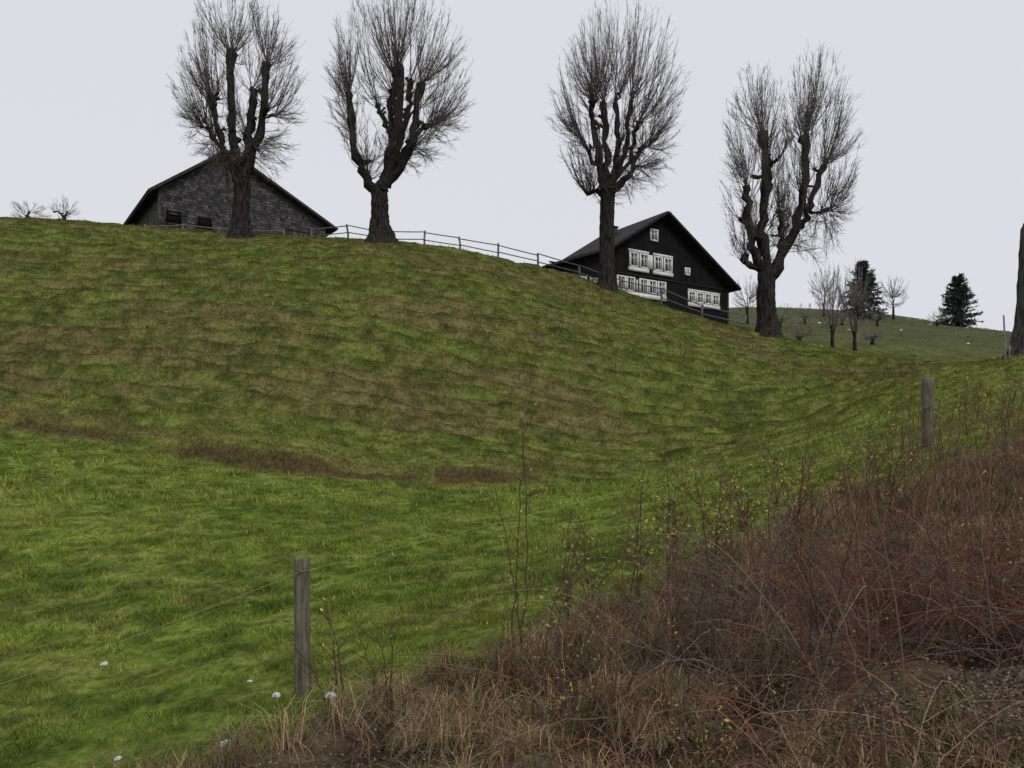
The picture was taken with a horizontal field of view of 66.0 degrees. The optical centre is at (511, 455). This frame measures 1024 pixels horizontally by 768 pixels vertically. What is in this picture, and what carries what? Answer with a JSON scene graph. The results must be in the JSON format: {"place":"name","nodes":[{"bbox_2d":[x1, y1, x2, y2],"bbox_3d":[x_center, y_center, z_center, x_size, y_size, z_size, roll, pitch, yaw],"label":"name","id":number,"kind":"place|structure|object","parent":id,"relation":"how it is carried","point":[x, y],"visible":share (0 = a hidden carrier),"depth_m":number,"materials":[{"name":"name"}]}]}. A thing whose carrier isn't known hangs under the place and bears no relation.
{"place":"outdoors","nodes":[
{"label":"outdoors","id":0,"kind":"place"},
{"bbox_2d":[0,215,1023,767],"bbox_3d":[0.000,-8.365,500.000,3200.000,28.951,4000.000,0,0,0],"label":"ground","id":1,"kind":"structure","parent":0,"point":[162,659],"depth_m":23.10,"materials":[{"name":"green plant"}]},
{"bbox_2d":[10,200,50,217],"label":"bare bush","id":2,"kind":"object","parent":1,"relation":"on","point":[29,212],"visible":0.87,"depth_m":47.80,"materials":[{"name":"grey plant"}]},
{"bbox_2d":[46,196,79,219],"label":"bare bush","id":3,"kind":"object","parent":1,"relation":"on","point":[66,214],"visible":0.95,"depth_m":47.88,"materials":[{"name":"grey plant"}]},
{"bbox_2d":[144,224,284,234],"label":"wooden fence","id":4,"kind":"object","parent":1,"relation":"on","point":[183,225],"visible":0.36,"depth_m":55.91,"materials":[{"name":"grey wood"}]},
{"bbox_2d":[123,149,337,236],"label":"barn","id":5,"kind":"structure","parent":1,"relation":"on","point":[193,196],"depth_m":62.71,"materials":[{"name":"grey"}]},
{"bbox_2d":[165,209,212,229],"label":"window frames","id":6,"kind":"structure","parent":5,"relation":"in","point":[171,213],"depth_m":60.76,"materials":[{"name":"black wood"}]},
{"bbox_2d":[165,0,308,238],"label":"pollard linden tree","id":7,"kind":"object","parent":1,"relation":"on","point":[239,163],"visible":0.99,"depth_m":44.37,"materials":[{"name":"brown plant"}]},
{"bbox_2d":[293,557,311,695],"bbox_3d":[-1.917,1.723,7.197,0.165,1.567,0.154,0,0,0],"label":"wooden fence post","id":8,"kind":"object","parent":1,"relation":"on","point":[302,642],"visible":0.79,"depth_m":7.14,"materials":[{"name":"grey wood"}]},
{"bbox_2d":[285,596,365,709],"bbox_3d":[-1.450,1.561,6.120,0.642,0.921,0.413,0,0,-8],"label":"shrub sapling","id":9,"kind":"object","parent":1,"relation":"on","point":[334,666],"visible":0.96,"depth_m":6.17,"materials":[{"name":"brown plant"}]},
{"bbox_2d":[351,613,443,720],"bbox_3d":[-0.944,1.701,6.291,0.695,0.942,0.526,0,0,-25],"label":"shrub sapling","id":10,"kind":"object","parent":1,"relation":"on","point":[389,676],"visible":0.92,"depth_m":6.26,"materials":[{"name":"brown plant"}]},
{"bbox_2d":[322,0,475,242],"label":"pollard linden tree","id":11,"kind":"object","parent":1,"relation":"on","point":[395,160],"visible":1,"depth_m":44.27,"materials":[{"name":"brown plant"}]},
{"bbox_2d":[490,401,549,658],"bbox_3d":[0.093,0.684,6.759,0.511,2.270,0.413,0,0,35],"label":"shrub sapling","id":12,"kind":"object","parent":1,"relation":"on","point":[520,624],"visible":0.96,"depth_m":6.75,"materials":[{"name":"brown plant"}]},
{"bbox_2d":[310,224,746,326],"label":"wooden fence","id":13,"kind":"object","parent":1,"relation":"on","point":[538,262],"visible":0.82,"depth_m":49.54,"materials":[{"name":"grey wood"}]},
{"bbox_2d":[100,318,969,760],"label":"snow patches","id":14,"kind":"object","parent":1,"relation":"on","point":[276,694],"visible":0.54,"depth_m":7.19,"materials":[{"name":"white snow"}]},
{"bbox_2d":[504,571,573,706],"bbox_3d":[0.201,1.474,6.056,0.528,1.144,0.486,0,0,18],"label":"shrub sapling","id":15,"kind":"object","parent":1,"relation":"on","point":[541,672],"visible":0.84,"depth_m":6.04,"materials":[{"name":"brown plant"}]},
{"bbox_2d":[84,416,1023,767],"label":"dry grass","id":16,"kind":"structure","parent":1,"relation":"on","point":[238,752],"depth_m":5.95,"materials":[{"name":"brown plant"}]},
{"bbox_2d":[540,501,594,623],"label":"shrub sapling","id":17,"kind":"object","parent":1,"relation":"on","point":[566,584],"visible":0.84,"depth_m":7.34,"materials":[{"name":"brown plant"}]},
{"bbox_2d":[538,590,618,741],"bbox_3d":[0.437,1.401,5.215,0.516,1.012,0.611,0,0,0],"label":"shrub sapling","id":18,"kind":"object","parent":1,"relation":"on","point":[579,677],"visible":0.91,"depth_m":5.18,"materials":[{"name":"brown plant"}]},
{"bbox_2d":[553,501,641,599],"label":"shrub sapling","id":19,"kind":"object","parent":1,"relation":"on","point":[587,567],"visible":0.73,"depth_m":8.31,"materials":[{"name":"brown plant"}]},
{"bbox_2d":[543,0,690,292],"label":"pollard linden tree","id":20,"kind":"object","parent":1,"relation":"on","point":[610,186],"visible":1,"depth_m":44.39,"materials":[{"name":"brown plant"}]},
{"bbox_2d":[218,511,1023,767],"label":"leaf litter","id":21,"kind":"object","parent":1,"relation":"on","point":[904,709],"visible":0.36,"depth_m":4.55,"materials":[{"name":"brown plant"}]},
{"bbox_2d":[611,470,662,605],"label":"shrub sapling","id":22,"kind":"object","parent":1,"relation":"on","point":[636,550],"visible":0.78,"depth_m":7.56,"materials":[{"name":"brown plant"}]},
{"bbox_2d":[541,211,741,323],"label":"farmhouse","id":23,"kind":"object","parent":1,"relation":"on","point":[666,250],"visible":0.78,"depth_m":57.32,"materials":[{"name":"black wood"}]},
{"bbox_2d":[583,231,716,303],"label":"window glass","id":24,"kind":"structure","parent":23,"relation":"in","point":[652,231],"depth_m":56.52,"materials":[{"name":"black"}]},
{"bbox_2d":[581,228,719,309],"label":"window frames","id":25,"kind":"structure","parent":23,"relation":"in","point":[650,260],"depth_m":56.58,"materials":[{"name":"white paint"}]},
{"bbox_2d":[294,357,1023,767],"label":"bramble thicket","id":26,"kind":"object","parent":1,"relation":"on","point":[846,611],"visible":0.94,"depth_m":5.53,"materials":[{"name":"brown plant"}]},
{"bbox_2d":[649,434,693,588],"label":"shrub sapling","id":27,"kind":"object","parent":1,"relation":"on","point":[661,468],"visible":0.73,"depth_m":8.15,"materials":[{"name":"brown plant"}]},
{"bbox_2d":[656,477,699,560],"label":"shrub sapling","id":28,"kind":"object","parent":1,"relation":"on","point":[678,539],"visible":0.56,"depth_m":9.18,"materials":[{"name":"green plant"}]},
{"bbox_2d":[645,506,717,680],"bbox_3d":[1.320,1.126,6.274,0.521,1.458,0.665,0,0,0],"label":"shrub sapling","id":29,"kind":"object","parent":1,"relation":"on","point":[685,598],"visible":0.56,"depth_m":6.29,"materials":[{"name":"brown plant"}]},
{"bbox_2d":[660,450,745,539],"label":"shrub sapling","id":30,"kind":"object","parent":1,"relation":"on","point":[692,498],"visible":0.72,"depth_m":9.76,"materials":[{"name":"brown plant"}]},
{"bbox_2d":[662,684,751,767],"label":"shrub sapling","id":31,"kind":"object","parent":1,"relation":"on","point":[695,742],"visible":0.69,"depth_m":4.19,"materials":[{"name":"brown plant"}]},
{"bbox_2d":[690,456,732,578],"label":"shrub sapling","id":32,"kind":"object","parent":1,"relation":"on","point":[717,521],"visible":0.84,"depth_m":8.60,"materials":[{"name":"brown plant"}]},
{"bbox_2d":[732,275,757,323],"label":"bare fruit tree","id":33,"kind":"object","parent":1,"relation":"on","point":[746,308],"visible":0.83,"depth_m":74.97,"materials":[{"name":"grey plant"}]},
{"bbox_2d":[728,461,770,531],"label":"shrub sapling","id":34,"kind":"object","parent":1,"relation":"on","point":[750,499],"visible":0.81,"depth_m":10.30,"materials":[{"name":"green plant"}]},
{"bbox_2d":[476,419,1023,739],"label":"bramble leaves","id":35,"kind":"object","parent":1,"relation":"on","point":[824,585],"visible":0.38,"depth_m":5.88,"materials":[{"name":"brown plant"}]},
{"bbox_2d":[711,436,807,570],"bbox_3d":[2.608,0.537,8.306,0.939,1.487,0.701,0,0,28],"label":"shrub sapling","id":36,"kind":"object","parent":1,"relation":"on","point":[782,498],"visible":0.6,"depth_m":8.26,"materials":[{"name":"brown plant"}]},
{"bbox_2d":[753,445,802,510],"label":"shrub sapling","id":37,"kind":"object","parent":1,"relation":"on","point":[780,491],"visible":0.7,"depth_m":11.27,"materials":[{"name":"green plant"}]},
{"bbox_2d":[777,303,793,327],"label":"bare bush","id":38,"kind":"object","parent":1,"relation":"on","point":[781,321],"visible":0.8,"depth_m":71.82,"materials":[{"name":"grey plant"}]},
{"bbox_2d":[743,453,830,604],"bbox_3d":[2.487,0.739,7.136,0.675,1.518,0.561,0,0,0],"label":"shrub sapling","id":39,"kind":"object","parent":1,"relation":"on","point":[768,511],"visible":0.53,"depth_m":7.17,"materials":[{"name":"brown plant"}]},
{"bbox_2d":[718,39,867,337],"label":"pollard linden tree","id":40,"kind":"object","parent":1,"relation":"on","point":[768,275],"visible":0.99,"depth_m":41.50,"materials":[{"name":"brown plant"}]},
{"bbox_2d":[786,318,813,340],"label":"bare bush","id":41,"kind":"object","parent":1,"relation":"on","point":[800,336],"visible":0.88,"depth_m":61.89,"materials":[{"name":"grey plant"}]},
{"bbox_2d":[791,303,817,323],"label":"bare bush","id":42,"kind":"object","parent":1,"relation":"on","point":[807,316],"visible":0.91,"depth_m":77.90,"materials":[{"name":"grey plant"}]},
{"bbox_2d":[784,426,834,540],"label":"shrub sapling","id":43,"kind":"object","parent":1,"relation":"on","point":[802,504],"visible":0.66,"depth_m":9.12,"materials":[{"name":"brown plant"}]},
{"bbox_2d":[809,266,836,316],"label":"bare fruit tree","id":44,"kind":"object","parent":1,"relation":"on","point":[822,286],"visible":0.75,"depth_m":90.87,"materials":[{"name":"grey plant"}]},
{"bbox_2d":[814,261,850,347],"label":"bare fruit tree","id":45,"kind":"object","parent":1,"relation":"on","point":[830,327],"visible":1,"depth_m":59.90,"materials":[{"name":"grey plant"}]},
{"bbox_2d":[817,431,868,500],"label":"shrub sapling","id":46,"kind":"object","parent":1,"relation":"on","point":[844,481],"visible":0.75,"depth_m":10.23,"materials":[{"name":"green plant"}]},
{"bbox_2d":[834,307,853,325],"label":"bare bush","id":47,"kind":"object","parent":1,"relation":"on","point":[839,318],"visible":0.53,"depth_m":79.86,"materials":[{"name":"grey plant"}]},
{"bbox_2d":[837,257,873,350],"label":"bare fruit tree","id":48,"kind":"object","parent":1,"relation":"on","point":[856,296],"visible":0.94,"depth_m":59.86,"materials":[{"name":"grey plant"}]},
{"bbox_2d":[842,260,889,319],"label":"spruce tree","id":49,"kind":"object","parent":1,"relation":"on","point":[876,303],"visible":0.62,"depth_m":90.46,"materials":[{"name":"green plant"}]},
{"bbox_2d":[860,323,886,344],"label":"bare bush","id":50,"kind":"object","parent":1,"relation":"on","point":[872,342],"visible":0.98,"depth_m":65.89,"materials":[{"name":"grey plant"}]},
{"bbox_2d":[862,310,887,326],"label":"bare bush","id":51,"kind":"object","parent":1,"relation":"on","point":[878,321],"visible":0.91,"depth_m":81.81,"materials":[{"name":"grey plant"}]},
{"bbox_2d":[856,416,900,474],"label":"shrub sapling","id":52,"kind":"object","parent":1,"relation":"on","point":[876,450],"visible":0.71,"depth_m":12.20,"materials":[{"name":"green plant"}]},
{"bbox_2d":[878,276,909,318],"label":"bare fruit tree","id":53,"kind":"object","parent":1,"relation":"on","point":[892,297],"visible":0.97,"depth_m":93.86,"materials":[{"name":"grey plant"}]},
{"bbox_2d":[875,410,927,519],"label":"shrub sapling","id":54,"kind":"object","parent":1,"relation":"on","point":[886,426],"visible":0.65,"depth_m":9.00,"materials":[{"name":"brown plant"}]},
{"bbox_2d":[873,408,931,496],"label":"shrub sapling","id":55,"kind":"object","parent":1,"relation":"on","point":[910,453],"visible":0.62,"depth_m":10.42,"materials":[{"name":"brown plant"}]},
{"bbox_2d":[921,377,934,449],"bbox_3d":[6.863,-0.505,12.996,0.210,1.546,0.216,0,0,0],"label":"wooden fence post","id":56,"kind":"object","parent":1,"relation":"on","point":[928,389],"visible":0.62,"depth_m":12.92,"materials":[{"name":"grey wood"}]},
{"bbox_2d":[1,357,1023,683],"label":"fence wire","id":57,"kind":"object","parent":56,"relation":"attached to","point":[423,541],"visible":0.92,"depth_m":7.62,"materials":[{"name":"grey metal"}]},
{"bbox_2d":[928,310,947,325],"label":"bare bush","id":58,"kind":"object","parent":1,"relation":"on","point":[937,322],"visible":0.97,"depth_m":87.86,"materials":[{"name":"grey plant"}]},
{"bbox_2d":[926,363,974,470],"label":"shrub sapling","id":59,"kind":"object","parent":1,"relation":"on","point":[938,410],"visible":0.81,"depth_m":11.60,"materials":[{"name":"brown plant"}]},
{"bbox_2d":[935,273,983,326],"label":"spruce tree","id":60,"kind":"object","parent":1,"relation":"on","point":[958,297],"visible":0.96,"depth_m":90.41,"materials":[{"name":"green plant"}]},
{"bbox_2d":[948,373,978,435],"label":"shrub sapling","id":61,"kind":"object","parent":1,"relation":"on","point":[965,396],"visible":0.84,"depth_m":13.86,"materials":[{"name":"green plant"}]},
{"bbox_2d":[965,377,991,420],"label":"shrub sapling","id":62,"kind":"object","parent":1,"relation":"on","point":[976,402],"visible":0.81,"depth_m":15.54,"materials":[{"name":"green plant"}]},
{"bbox_2d":[944,524,1023,648],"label":"shrub sapling","id":63,"kind":"object","parent":1,"relation":"on","point":[990,582],"visible":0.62,"depth_m":5.58,"materials":[{"name":"brown plant"}]},
{"bbox_2d":[959,428,1023,524],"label":"shrub sapling","id":64,"kind":"object","parent":1,"relation":"on","point":[970,445],"visible":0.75,"depth_m":8.39,"materials":[{"name":"brown plant"}]},
{"bbox_2d":[988,341,1022,444],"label":"shrub sapling","id":65,"kind":"object","parent":1,"relation":"on","point":[1010,347],"visible":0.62,"depth_m":12.21,"materials":[{"name":"brown plant"}]},
{"bbox_2d":[1003,315,1010,359],"bbox_3d":[15.804,-3.510,25.147,0.552,1.871,0.085,0,0,-40],"label":"wooden fence post","id":66,"kind":"object","parent":1,"relation":"on","point":[1005,339],"visible":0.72,"depth_m":24.99,"materials":[{"name":"grey wood"}]},
{"bbox_2d":[994,364,1021,458],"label":"shrub sapling","id":67,"kind":"object","parent":1,"relation":"on","point":[1009,396],"visible":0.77,"depth_m":11.25,"materials":[{"name":"brown plant"}]},
{"bbox_2d":[996,496,1023,616],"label":"shrub sapling","id":68,"kind":"object","parent":1,"relation":"on","point":[1016,539],"visible":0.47,"depth_m":6.27,"materials":[{"name":"brown plant"}]},
{"bbox_2d":[1001,223,1023,359],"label":"pollard linden tree","id":69,"kind":"object","parent":1,"relation":"on","point":[1017,336],"visible":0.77,"depth_m":25.82,"materials":[{"name":"brown plant"}]},
{"bbox_2d":[0,0,1023,331],"label":"sky","id":70,"kind":"structure","parent":0,"point":[87,117],"materials":[{"name":"grey"}]}
]}

